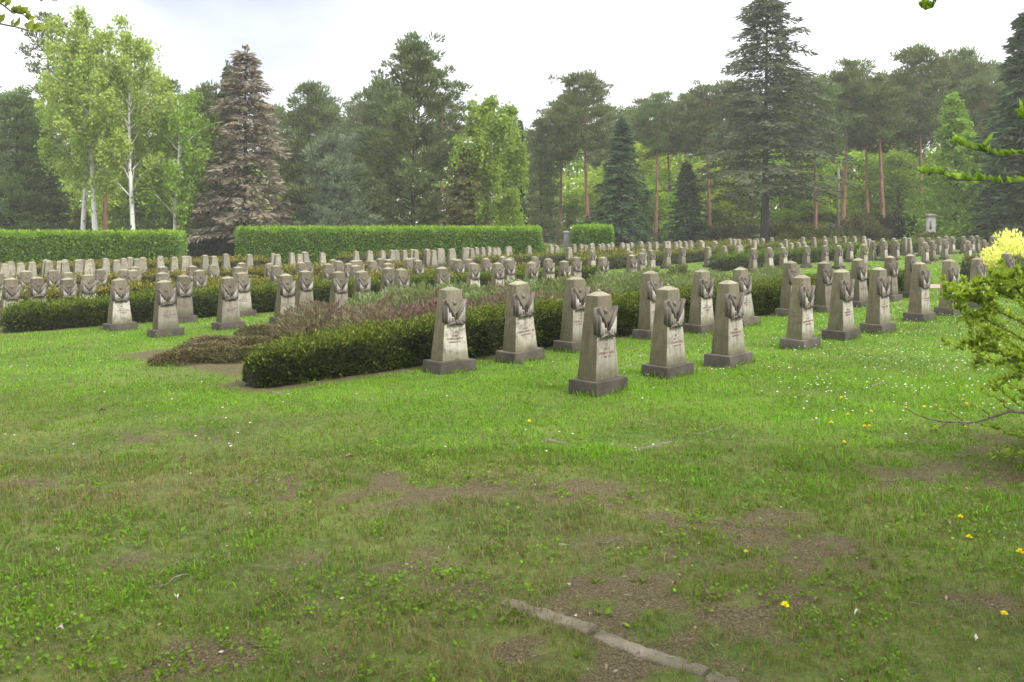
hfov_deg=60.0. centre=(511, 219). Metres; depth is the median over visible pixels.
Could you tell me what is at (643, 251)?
gravestone
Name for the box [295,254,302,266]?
gravestone
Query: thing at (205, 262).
gravestone
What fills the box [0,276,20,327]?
gravestone
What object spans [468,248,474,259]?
gravestone
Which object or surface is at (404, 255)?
gravestone
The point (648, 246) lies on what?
gravestone
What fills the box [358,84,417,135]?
pine tree
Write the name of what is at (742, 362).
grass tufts
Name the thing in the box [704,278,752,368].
gravestone
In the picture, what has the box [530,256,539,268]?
gravestone
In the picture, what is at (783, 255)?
gravestone
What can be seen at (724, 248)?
gravestone
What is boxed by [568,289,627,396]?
gravestone
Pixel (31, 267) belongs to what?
gravestone
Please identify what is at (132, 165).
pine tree
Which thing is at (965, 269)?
hedge
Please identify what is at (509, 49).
sky
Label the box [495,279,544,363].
gravestone
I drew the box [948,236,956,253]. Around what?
gravestone
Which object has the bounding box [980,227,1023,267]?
blossom bush
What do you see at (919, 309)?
gravestone
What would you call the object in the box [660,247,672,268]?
gravestone
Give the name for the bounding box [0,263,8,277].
gravestone
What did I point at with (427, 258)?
gravestone
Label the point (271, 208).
young tree
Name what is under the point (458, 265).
gravestone
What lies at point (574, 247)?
gravestone
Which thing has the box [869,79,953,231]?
pine tree
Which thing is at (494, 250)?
gravestone
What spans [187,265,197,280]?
gravestone
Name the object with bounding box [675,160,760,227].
young tree
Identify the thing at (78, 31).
birch tree
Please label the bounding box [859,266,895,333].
gravestone
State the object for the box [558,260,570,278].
gravestone
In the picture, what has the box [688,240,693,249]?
gravestone
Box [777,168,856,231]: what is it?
young tree
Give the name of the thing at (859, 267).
gravestone
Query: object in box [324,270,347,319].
gravestone
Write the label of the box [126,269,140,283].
gravestone
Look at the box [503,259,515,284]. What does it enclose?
gravestone
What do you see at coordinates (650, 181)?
young tree
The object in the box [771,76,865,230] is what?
pine tree
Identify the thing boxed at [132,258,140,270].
gravestone
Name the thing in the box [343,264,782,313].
shrubbery
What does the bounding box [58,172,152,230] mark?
young tree
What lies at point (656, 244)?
gravestone
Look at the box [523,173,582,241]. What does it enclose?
young tree
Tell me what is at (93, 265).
gravestone
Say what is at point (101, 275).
gravestone
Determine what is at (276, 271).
gravestone
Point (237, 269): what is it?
gravestone
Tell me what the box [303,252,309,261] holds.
gravestone
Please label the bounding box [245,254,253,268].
gravestone
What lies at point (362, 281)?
gravestone
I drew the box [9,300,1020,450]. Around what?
daisies
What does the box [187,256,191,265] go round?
gravestone
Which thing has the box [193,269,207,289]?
gravestone
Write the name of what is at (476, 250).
gravestone
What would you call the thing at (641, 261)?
gravestone
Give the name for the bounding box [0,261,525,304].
hedge
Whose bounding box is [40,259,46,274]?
gravestone
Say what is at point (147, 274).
hedge
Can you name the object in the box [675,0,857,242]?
fir tree
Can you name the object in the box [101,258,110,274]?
gravestone
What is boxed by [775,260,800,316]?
gravestone
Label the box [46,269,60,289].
gravestone
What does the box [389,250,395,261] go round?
gravestone
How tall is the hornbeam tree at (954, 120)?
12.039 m
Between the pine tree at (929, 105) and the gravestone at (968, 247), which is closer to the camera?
the gravestone at (968, 247)
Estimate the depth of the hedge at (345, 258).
49.80 m
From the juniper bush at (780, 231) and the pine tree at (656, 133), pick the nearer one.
the juniper bush at (780, 231)
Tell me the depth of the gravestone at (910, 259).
20.14 m
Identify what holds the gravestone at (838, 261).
on the ground at (630, 599)
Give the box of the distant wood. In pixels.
[0,137,985,240]
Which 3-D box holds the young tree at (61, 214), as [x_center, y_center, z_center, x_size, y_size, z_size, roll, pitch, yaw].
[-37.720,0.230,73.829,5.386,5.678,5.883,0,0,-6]
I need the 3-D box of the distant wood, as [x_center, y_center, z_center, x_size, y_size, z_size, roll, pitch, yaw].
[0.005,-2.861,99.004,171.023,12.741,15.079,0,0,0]
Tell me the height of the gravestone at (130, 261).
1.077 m
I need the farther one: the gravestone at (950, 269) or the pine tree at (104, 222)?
the pine tree at (104, 222)
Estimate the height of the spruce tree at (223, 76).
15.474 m
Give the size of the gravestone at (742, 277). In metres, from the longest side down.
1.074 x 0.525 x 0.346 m
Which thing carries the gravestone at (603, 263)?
on the ground at (630, 599)
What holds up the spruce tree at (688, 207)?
on the ground at (630, 599)
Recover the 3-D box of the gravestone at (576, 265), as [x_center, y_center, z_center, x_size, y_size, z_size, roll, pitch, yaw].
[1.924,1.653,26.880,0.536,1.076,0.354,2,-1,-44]
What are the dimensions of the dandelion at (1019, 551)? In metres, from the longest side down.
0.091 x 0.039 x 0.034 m
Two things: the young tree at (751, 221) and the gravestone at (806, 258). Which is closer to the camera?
the gravestone at (806, 258)
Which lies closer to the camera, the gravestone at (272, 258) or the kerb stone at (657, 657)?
the kerb stone at (657, 657)
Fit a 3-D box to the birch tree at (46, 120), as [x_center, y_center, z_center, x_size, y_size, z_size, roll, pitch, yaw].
[-27.872,-4.513,58.535,6.805,15.059,6.542,0,0,29]
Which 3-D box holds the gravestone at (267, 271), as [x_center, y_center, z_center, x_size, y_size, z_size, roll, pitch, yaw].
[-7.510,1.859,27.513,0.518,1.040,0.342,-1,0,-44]
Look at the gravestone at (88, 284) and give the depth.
19.76 m
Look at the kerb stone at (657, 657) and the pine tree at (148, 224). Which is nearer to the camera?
the kerb stone at (657, 657)
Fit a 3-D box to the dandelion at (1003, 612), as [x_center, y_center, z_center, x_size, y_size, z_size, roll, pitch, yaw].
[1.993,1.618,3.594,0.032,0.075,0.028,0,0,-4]
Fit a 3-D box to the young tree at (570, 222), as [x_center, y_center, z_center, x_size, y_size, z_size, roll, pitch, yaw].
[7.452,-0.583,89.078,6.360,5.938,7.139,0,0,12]
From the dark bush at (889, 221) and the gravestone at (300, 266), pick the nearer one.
the gravestone at (300, 266)
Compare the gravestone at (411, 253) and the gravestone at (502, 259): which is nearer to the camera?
the gravestone at (502, 259)
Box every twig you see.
[152,574,187,587]
[269,391,302,396]
[596,539,623,543]
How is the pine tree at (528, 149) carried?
on the ground at (630, 599)
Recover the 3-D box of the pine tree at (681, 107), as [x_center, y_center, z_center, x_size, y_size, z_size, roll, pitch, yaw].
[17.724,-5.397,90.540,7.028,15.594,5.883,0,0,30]
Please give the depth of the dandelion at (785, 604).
3.63 m
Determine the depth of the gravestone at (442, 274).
19.64 m
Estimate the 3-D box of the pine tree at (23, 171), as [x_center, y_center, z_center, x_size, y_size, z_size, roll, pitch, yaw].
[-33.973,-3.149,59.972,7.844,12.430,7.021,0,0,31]
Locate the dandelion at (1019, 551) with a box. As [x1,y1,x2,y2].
[1016,548,1023,564]
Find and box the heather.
[270,280,619,339]
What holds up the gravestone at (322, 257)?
on the ground at (630, 599)
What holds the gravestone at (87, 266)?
on the ground at (630, 599)
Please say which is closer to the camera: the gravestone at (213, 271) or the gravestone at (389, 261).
the gravestone at (213, 271)
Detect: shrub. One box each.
[539,273,572,291]
[630,265,660,278]
[662,262,695,276]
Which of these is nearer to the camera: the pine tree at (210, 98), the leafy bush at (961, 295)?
the leafy bush at (961, 295)
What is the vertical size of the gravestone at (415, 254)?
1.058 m
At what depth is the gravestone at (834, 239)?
55.04 m
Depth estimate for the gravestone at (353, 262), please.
27.46 m
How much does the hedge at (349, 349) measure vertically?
0.748 m
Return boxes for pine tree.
[0,84,70,230]
[4,112,81,229]
[6,98,57,214]
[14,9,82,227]
[53,108,98,219]
[82,80,147,229]
[89,102,178,229]
[118,78,198,233]
[146,80,238,235]
[242,103,296,202]
[261,110,312,225]
[269,79,349,226]
[293,130,385,226]
[304,94,360,224]
[337,78,415,226]
[341,99,374,161]
[347,30,473,225]
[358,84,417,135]
[405,98,472,225]
[507,127,543,178]
[524,116,570,245]
[527,95,593,244]
[541,68,630,220]
[548,93,596,231]
[581,103,640,171]
[621,107,667,239]
[625,94,669,158]
[626,90,692,241]
[641,99,695,242]
[666,79,737,225]
[671,92,718,233]
[674,98,723,174]
[694,78,769,225]
[719,90,771,220]
[749,80,799,220]
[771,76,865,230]
[783,71,820,162]
[793,95,863,213]
[818,56,887,219]
[822,85,870,209]
[833,76,909,217]
[841,72,924,218]
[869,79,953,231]
[871,69,930,211]
[882,41,977,232]
[900,65,967,212]
[916,46,1005,160]
[940,73,1015,212]
[959,107,1023,242]
[966,62,1014,106]
[984,61,1023,116]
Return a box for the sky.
[0,0,1023,227]
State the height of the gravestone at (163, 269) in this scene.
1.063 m
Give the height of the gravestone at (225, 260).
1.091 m
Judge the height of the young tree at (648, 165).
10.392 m
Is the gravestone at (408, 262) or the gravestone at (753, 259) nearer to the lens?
the gravestone at (408, 262)
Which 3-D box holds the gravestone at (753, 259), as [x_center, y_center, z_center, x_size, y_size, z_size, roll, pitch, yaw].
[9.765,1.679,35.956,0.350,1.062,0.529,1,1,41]
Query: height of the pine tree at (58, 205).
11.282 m
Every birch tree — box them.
[33,5,146,230]
[33,38,154,230]
[60,28,177,229]
[130,87,228,229]
[448,94,530,226]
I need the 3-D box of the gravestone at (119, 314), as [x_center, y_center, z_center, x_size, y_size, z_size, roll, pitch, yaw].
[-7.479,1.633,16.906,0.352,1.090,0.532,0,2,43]
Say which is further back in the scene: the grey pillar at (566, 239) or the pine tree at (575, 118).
the pine tree at (575, 118)
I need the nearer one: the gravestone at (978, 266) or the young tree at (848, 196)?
the gravestone at (978, 266)
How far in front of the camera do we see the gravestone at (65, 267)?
32.40 m
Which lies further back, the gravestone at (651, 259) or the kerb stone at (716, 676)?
the gravestone at (651, 259)
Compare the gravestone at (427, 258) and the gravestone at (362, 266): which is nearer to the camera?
the gravestone at (362, 266)
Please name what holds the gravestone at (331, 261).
on the ground at (630, 599)
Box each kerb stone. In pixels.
[500,597,597,635]
[544,438,582,448]
[592,630,709,675]
[627,440,673,452]
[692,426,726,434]
[705,670,738,681]
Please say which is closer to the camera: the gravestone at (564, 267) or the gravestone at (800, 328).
the gravestone at (800, 328)
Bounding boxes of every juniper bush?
[692,224,759,241]
[770,221,821,242]
[810,225,844,238]
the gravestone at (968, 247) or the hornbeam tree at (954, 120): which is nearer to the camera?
the gravestone at (968, 247)
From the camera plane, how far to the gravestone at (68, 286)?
18.64 m
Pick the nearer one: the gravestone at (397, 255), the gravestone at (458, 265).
the gravestone at (458, 265)
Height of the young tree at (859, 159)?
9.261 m
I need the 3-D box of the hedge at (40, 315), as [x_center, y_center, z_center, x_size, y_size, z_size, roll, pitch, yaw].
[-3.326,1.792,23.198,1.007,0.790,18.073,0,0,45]
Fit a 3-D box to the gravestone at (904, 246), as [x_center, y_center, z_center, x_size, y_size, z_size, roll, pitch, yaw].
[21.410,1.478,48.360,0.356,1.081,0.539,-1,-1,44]
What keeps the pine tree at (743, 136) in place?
on the ground at (630, 599)
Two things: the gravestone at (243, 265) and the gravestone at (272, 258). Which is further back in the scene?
the gravestone at (272, 258)
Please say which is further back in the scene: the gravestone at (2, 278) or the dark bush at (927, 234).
the dark bush at (927, 234)
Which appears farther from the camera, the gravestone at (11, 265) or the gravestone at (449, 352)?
the gravestone at (11, 265)
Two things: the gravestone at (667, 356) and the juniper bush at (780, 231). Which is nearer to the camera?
the gravestone at (667, 356)
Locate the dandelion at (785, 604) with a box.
[781,601,788,620]
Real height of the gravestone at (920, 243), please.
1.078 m
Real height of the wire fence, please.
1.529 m
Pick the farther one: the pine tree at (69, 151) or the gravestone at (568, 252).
the pine tree at (69, 151)
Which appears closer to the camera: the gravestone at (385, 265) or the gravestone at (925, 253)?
the gravestone at (385, 265)
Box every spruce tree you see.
[186,44,310,244]
[204,59,242,234]
[512,119,530,225]
[582,116,656,247]
[658,160,712,244]
[957,8,1023,247]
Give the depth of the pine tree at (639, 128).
93.58 m
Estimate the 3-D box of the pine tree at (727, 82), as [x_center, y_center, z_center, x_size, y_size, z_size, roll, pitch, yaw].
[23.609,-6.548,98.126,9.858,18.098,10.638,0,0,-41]
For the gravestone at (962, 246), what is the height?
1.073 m
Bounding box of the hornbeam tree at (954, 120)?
[896,91,1011,244]
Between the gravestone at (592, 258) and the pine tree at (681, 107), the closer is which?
the gravestone at (592, 258)
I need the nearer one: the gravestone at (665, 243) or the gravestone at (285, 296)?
the gravestone at (285, 296)
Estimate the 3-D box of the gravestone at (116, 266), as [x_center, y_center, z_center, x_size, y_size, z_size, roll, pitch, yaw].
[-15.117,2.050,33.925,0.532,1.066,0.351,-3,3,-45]
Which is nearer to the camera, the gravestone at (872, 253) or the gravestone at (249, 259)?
the gravestone at (249, 259)
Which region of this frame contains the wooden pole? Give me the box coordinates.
[836,165,839,236]
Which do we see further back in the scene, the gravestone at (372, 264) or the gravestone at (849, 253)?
the gravestone at (849, 253)
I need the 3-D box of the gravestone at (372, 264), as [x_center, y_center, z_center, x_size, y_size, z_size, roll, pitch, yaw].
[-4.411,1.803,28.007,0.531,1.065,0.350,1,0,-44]
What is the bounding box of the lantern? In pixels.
[829,223,833,238]
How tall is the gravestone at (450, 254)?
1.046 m
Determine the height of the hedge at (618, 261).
1.306 m
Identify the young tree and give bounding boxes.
[38,189,91,225]
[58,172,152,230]
[252,194,334,224]
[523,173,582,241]
[558,187,612,230]
[566,161,654,233]
[602,141,696,241]
[624,169,703,242]
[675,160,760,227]
[706,181,761,236]
[732,145,859,230]
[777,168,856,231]
[800,150,916,225]
[805,180,868,227]
[860,149,947,233]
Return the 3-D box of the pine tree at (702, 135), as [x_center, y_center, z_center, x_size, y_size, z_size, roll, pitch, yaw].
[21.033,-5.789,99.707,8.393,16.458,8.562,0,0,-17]
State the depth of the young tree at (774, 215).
82.58 m
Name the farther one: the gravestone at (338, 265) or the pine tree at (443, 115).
the pine tree at (443, 115)
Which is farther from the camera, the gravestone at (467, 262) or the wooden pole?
the wooden pole
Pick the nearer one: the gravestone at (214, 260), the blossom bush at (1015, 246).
the blossom bush at (1015, 246)
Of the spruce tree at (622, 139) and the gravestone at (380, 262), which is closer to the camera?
the gravestone at (380, 262)
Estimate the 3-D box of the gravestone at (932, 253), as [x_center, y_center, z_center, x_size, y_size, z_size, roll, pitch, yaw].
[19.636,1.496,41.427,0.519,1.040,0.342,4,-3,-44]
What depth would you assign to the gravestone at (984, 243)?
40.45 m
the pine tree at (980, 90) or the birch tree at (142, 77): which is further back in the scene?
the pine tree at (980, 90)
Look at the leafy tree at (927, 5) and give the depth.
4.40 m
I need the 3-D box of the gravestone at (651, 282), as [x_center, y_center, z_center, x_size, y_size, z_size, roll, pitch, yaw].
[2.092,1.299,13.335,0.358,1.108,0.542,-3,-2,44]
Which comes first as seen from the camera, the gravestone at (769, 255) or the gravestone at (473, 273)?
the gravestone at (473, 273)
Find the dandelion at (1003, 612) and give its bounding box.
[1000,610,1007,623]
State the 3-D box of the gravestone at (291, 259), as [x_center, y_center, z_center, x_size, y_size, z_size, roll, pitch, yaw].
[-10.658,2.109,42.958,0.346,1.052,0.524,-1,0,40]
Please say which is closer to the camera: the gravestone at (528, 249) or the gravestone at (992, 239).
the gravestone at (992, 239)
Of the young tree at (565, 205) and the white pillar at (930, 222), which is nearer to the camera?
the white pillar at (930, 222)
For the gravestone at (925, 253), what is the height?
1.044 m
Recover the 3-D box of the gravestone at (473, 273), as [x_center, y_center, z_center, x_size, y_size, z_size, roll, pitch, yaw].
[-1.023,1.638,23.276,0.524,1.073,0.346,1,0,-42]
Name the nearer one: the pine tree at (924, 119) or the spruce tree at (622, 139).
the spruce tree at (622, 139)
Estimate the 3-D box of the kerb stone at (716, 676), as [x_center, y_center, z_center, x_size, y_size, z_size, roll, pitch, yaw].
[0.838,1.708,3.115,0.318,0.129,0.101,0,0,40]
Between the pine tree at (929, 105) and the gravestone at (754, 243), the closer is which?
the gravestone at (754, 243)
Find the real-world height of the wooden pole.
6.205 m
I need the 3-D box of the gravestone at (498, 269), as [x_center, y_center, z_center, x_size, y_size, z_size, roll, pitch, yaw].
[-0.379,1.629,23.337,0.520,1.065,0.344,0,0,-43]
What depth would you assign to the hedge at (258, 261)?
42.26 m
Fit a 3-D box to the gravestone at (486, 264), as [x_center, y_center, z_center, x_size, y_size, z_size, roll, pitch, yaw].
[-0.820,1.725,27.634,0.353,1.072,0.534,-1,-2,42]
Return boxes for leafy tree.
[0,0,57,31]
[917,0,1023,184]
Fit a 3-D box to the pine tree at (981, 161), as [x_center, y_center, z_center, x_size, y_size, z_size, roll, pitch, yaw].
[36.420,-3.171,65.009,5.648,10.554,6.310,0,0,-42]
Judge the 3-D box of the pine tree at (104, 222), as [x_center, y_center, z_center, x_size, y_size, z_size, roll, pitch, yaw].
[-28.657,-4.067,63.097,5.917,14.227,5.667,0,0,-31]
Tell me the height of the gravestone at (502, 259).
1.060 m
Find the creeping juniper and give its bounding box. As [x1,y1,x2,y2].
[146,322,323,366]
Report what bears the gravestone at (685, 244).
on the ground at (630, 599)
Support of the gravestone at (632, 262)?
on the ground at (630, 599)
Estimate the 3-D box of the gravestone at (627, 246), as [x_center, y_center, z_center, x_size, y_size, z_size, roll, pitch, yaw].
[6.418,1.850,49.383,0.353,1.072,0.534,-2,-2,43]
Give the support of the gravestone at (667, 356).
on the ground at (630, 599)
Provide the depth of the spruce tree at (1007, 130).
58.96 m
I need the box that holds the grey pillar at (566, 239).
[563,231,569,251]
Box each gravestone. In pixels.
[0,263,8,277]
[0,272,5,298]
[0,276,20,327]
[7,261,15,277]
[15,262,24,278]
[19,270,33,291]
[27,262,36,276]
[28,276,46,302]
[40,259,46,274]
[43,261,52,277]
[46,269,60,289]
[55,261,62,274]
[59,277,76,300]
[60,261,69,274]
[62,271,75,282]
[73,260,82,276]
[78,273,96,299]
[82,260,92,274]
[88,259,95,274]
[94,269,107,286]
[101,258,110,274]
[102,277,136,330]
[112,259,120,277]
[118,268,127,279]
[120,258,127,268]
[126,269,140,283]
[127,257,133,269]
[130,266,141,278]
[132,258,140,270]
[139,257,146,271]
[147,279,184,337]
[154,271,170,288]
[155,257,163,273]
[157,266,169,277]
[169,257,178,274]
[175,274,197,322]
[180,256,188,272]
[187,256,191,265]
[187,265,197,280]
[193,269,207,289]
[201,255,208,270]
[207,264,219,279]
[210,256,218,268]
[211,275,245,330]
[221,253,230,270]
[232,266,245,277]
[235,271,255,316]
[237,262,247,272]
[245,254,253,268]
[264,263,273,277]
[269,253,275,263]
[269,265,283,283]
[269,273,300,323]
[273,254,281,265]
[287,253,295,267]
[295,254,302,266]
[295,269,314,314]
[296,262,307,275]
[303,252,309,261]
[304,261,313,272]
[318,252,325,265]
[321,263,334,281]
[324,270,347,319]
[329,259,336,267]
[334,260,343,271]
[343,263,352,277]
[349,264,360,279]
[350,260,360,265]
[353,251,359,259]
[353,269,370,304]
[356,260,364,269]
[365,251,372,263]
[367,260,378,272]
[376,258,383,271]
[379,266,394,293]
[380,250,385,259]
[382,263,394,268]
[384,259,394,267]
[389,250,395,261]
[393,267,409,288]
[395,250,399,263]
[401,250,407,261]
[403,258,412,269]
[409,249,413,257]
[412,250,418,259]
[412,260,423,275]
[423,285,475,374]
[424,250,430,266]
[427,250,438,268]
[434,266,450,288]
[437,248,444,266]
[440,248,446,264]
[445,249,453,266]
[448,258,455,274]
[452,259,464,274]
[460,248,467,263]
[464,259,472,273]
[466,262,480,285]
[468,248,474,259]
[474,247,479,257]
[480,247,485,258]
[480,258,491,271]
[486,246,491,255]
[491,248,496,256]
[491,262,504,286]
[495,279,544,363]
[498,256,506,264]
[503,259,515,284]
[504,247,509,255]
[524,261,538,289]
[526,246,531,254]
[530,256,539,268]
[542,258,554,279]
[548,245,553,252]
[553,275,589,352]
[554,245,558,252]
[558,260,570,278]
[566,247,572,260]
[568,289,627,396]
[571,257,581,277]
[572,244,576,251]
[587,250,596,266]
[597,257,608,281]
[624,243,629,253]
[625,251,635,273]
[627,255,637,272]
[632,269,663,339]
[637,253,645,270]
[640,249,646,264]
[641,284,693,379]
[646,242,651,251]
[647,250,657,271]
[653,242,658,250]
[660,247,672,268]
[663,241,667,249]
[673,242,677,249]
[678,247,687,266]
[683,241,688,249]
[683,268,713,333]
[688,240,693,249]
[703,247,711,267]
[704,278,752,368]
[721,246,727,252]
[733,266,759,326]
[748,248,757,272]
[751,240,756,248]
[762,247,773,269]
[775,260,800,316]
[778,247,787,269]
[779,273,820,349]
[783,239,788,248]
[800,246,812,267]
[811,237,816,247]
[813,260,833,312]
[821,245,830,265]
[821,268,860,340]
[832,236,836,244]
[832,245,844,269]
[842,236,846,242]
[844,242,853,261]
[851,257,867,307]
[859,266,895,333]
[860,244,869,267]
[868,241,877,260]
[879,240,887,260]
[884,255,901,301]
[888,238,895,255]
[893,240,901,260]
[900,237,906,255]
[900,253,917,297]
[903,261,935,321]
[905,238,914,255]
[916,238,924,256]
[921,242,930,263]
[929,241,937,261]
[934,258,964,315]
[936,237,941,254]
[939,239,949,259]
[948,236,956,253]
[959,236,966,253]
[962,241,971,260]
[965,256,986,308]
[970,236,976,253]
[975,235,980,252]
[980,240,987,253]
[989,236,995,250]
[997,251,1017,296]
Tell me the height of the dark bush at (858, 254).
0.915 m
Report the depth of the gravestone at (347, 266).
25.74 m
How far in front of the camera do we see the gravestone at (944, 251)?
42.64 m
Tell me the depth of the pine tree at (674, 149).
81.74 m
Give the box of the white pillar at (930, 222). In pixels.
[924,214,937,231]
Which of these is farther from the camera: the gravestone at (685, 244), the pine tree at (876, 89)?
the pine tree at (876, 89)
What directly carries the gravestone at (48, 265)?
on the ground at (630, 599)
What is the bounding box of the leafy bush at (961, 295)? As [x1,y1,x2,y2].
[903,258,1023,457]
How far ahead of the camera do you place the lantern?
64.95 m
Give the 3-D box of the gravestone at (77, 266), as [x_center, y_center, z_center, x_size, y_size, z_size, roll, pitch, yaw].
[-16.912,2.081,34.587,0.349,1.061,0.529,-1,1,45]
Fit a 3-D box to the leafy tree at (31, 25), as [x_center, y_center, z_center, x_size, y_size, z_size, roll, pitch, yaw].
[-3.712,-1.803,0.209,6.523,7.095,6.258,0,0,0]
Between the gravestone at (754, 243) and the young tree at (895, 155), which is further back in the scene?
the young tree at (895, 155)
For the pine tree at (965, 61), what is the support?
on the ground at (630, 599)
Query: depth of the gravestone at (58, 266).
33.14 m
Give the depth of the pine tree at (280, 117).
89.27 m
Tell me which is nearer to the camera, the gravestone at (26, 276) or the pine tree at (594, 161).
the gravestone at (26, 276)
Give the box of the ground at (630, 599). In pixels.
[0,233,1023,681]
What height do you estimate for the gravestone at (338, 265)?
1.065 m
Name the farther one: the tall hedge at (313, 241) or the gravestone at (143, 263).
the tall hedge at (313, 241)
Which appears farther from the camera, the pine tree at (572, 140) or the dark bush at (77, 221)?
the pine tree at (572, 140)
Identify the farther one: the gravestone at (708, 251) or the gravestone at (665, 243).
the gravestone at (665, 243)
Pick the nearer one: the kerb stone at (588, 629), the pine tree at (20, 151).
the kerb stone at (588, 629)
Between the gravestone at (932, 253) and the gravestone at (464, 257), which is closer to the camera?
the gravestone at (932, 253)
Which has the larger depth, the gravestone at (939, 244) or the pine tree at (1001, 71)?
the pine tree at (1001, 71)
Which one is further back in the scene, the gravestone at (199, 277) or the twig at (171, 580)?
the gravestone at (199, 277)
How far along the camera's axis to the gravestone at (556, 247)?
50.17 m
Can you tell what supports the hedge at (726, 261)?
on the ground at (630, 599)
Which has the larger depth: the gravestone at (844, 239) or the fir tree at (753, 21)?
the fir tree at (753, 21)
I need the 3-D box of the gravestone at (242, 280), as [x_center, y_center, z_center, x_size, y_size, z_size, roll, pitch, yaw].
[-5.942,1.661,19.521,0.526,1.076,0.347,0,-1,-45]
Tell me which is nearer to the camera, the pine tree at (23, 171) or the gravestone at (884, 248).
the gravestone at (884, 248)
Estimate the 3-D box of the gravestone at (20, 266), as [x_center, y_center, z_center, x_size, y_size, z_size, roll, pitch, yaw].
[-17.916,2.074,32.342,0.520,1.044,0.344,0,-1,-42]
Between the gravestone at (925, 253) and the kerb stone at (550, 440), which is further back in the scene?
the gravestone at (925, 253)
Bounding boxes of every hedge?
[0,227,188,265]
[0,254,269,275]
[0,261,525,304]
[0,265,597,332]
[4,259,403,288]
[185,234,235,259]
[232,223,544,263]
[241,267,903,387]
[335,243,545,263]
[470,238,751,267]
[566,237,861,269]
[569,222,614,252]
[706,236,967,271]
[958,252,991,281]
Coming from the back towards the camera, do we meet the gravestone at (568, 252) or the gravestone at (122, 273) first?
the gravestone at (568, 252)
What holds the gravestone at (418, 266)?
on the ground at (630, 599)
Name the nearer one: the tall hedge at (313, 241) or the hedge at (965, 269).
the hedge at (965, 269)
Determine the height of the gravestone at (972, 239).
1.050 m
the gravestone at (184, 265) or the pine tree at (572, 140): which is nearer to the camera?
the gravestone at (184, 265)
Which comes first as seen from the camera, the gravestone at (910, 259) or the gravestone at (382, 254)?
the gravestone at (910, 259)
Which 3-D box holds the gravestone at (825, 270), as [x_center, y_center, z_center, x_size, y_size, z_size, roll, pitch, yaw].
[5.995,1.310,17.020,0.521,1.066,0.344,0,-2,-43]
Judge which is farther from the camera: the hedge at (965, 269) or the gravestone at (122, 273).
the hedge at (965, 269)
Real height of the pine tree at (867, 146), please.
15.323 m
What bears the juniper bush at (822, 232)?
on the ground at (630, 599)
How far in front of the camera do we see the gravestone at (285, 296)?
17.46 m
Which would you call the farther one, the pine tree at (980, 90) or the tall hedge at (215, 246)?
the pine tree at (980, 90)
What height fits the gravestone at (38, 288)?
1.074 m
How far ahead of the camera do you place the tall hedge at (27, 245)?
49.40 m
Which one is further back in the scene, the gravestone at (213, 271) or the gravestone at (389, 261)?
the gravestone at (389, 261)
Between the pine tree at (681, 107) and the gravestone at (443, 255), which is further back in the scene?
the pine tree at (681, 107)
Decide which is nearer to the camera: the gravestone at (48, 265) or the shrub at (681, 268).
the shrub at (681, 268)
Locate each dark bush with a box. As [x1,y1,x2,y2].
[72,206,91,230]
[835,210,894,240]
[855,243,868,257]
[866,212,924,242]
[912,231,941,239]
[986,254,1023,290]
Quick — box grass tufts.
[100,296,977,397]
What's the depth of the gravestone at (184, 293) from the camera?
18.28 m
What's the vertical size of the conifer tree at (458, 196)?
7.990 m
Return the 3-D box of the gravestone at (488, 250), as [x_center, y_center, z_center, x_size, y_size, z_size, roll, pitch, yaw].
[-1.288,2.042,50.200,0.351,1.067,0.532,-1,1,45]
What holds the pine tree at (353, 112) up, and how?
on the ground at (630, 599)
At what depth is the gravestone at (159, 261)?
37.11 m
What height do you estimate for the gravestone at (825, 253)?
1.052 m
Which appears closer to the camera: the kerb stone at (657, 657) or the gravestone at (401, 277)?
the kerb stone at (657, 657)
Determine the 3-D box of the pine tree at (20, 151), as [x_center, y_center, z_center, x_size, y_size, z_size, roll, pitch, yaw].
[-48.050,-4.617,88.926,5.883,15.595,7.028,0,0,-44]
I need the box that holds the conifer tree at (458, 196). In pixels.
[431,142,492,226]
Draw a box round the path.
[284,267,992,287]
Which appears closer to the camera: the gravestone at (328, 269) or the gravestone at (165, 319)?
the gravestone at (165, 319)
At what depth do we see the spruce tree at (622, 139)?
67.51 m
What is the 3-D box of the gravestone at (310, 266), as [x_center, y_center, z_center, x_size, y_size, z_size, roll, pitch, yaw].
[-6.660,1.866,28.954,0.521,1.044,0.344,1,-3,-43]
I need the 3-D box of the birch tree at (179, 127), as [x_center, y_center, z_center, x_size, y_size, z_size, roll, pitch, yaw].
[-21.242,-2.785,56.705,5.529,11.524,5.732,0,0,-41]
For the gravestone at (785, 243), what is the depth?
50.79 m
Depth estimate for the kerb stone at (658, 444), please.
6.48 m
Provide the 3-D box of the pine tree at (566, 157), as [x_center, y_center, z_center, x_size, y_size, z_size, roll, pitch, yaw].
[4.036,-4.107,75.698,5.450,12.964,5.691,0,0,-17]
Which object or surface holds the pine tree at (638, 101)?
on the ground at (630, 599)
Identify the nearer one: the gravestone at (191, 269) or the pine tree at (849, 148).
the gravestone at (191, 269)
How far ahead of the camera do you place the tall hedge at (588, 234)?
57.39 m
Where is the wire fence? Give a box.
[542,231,867,246]

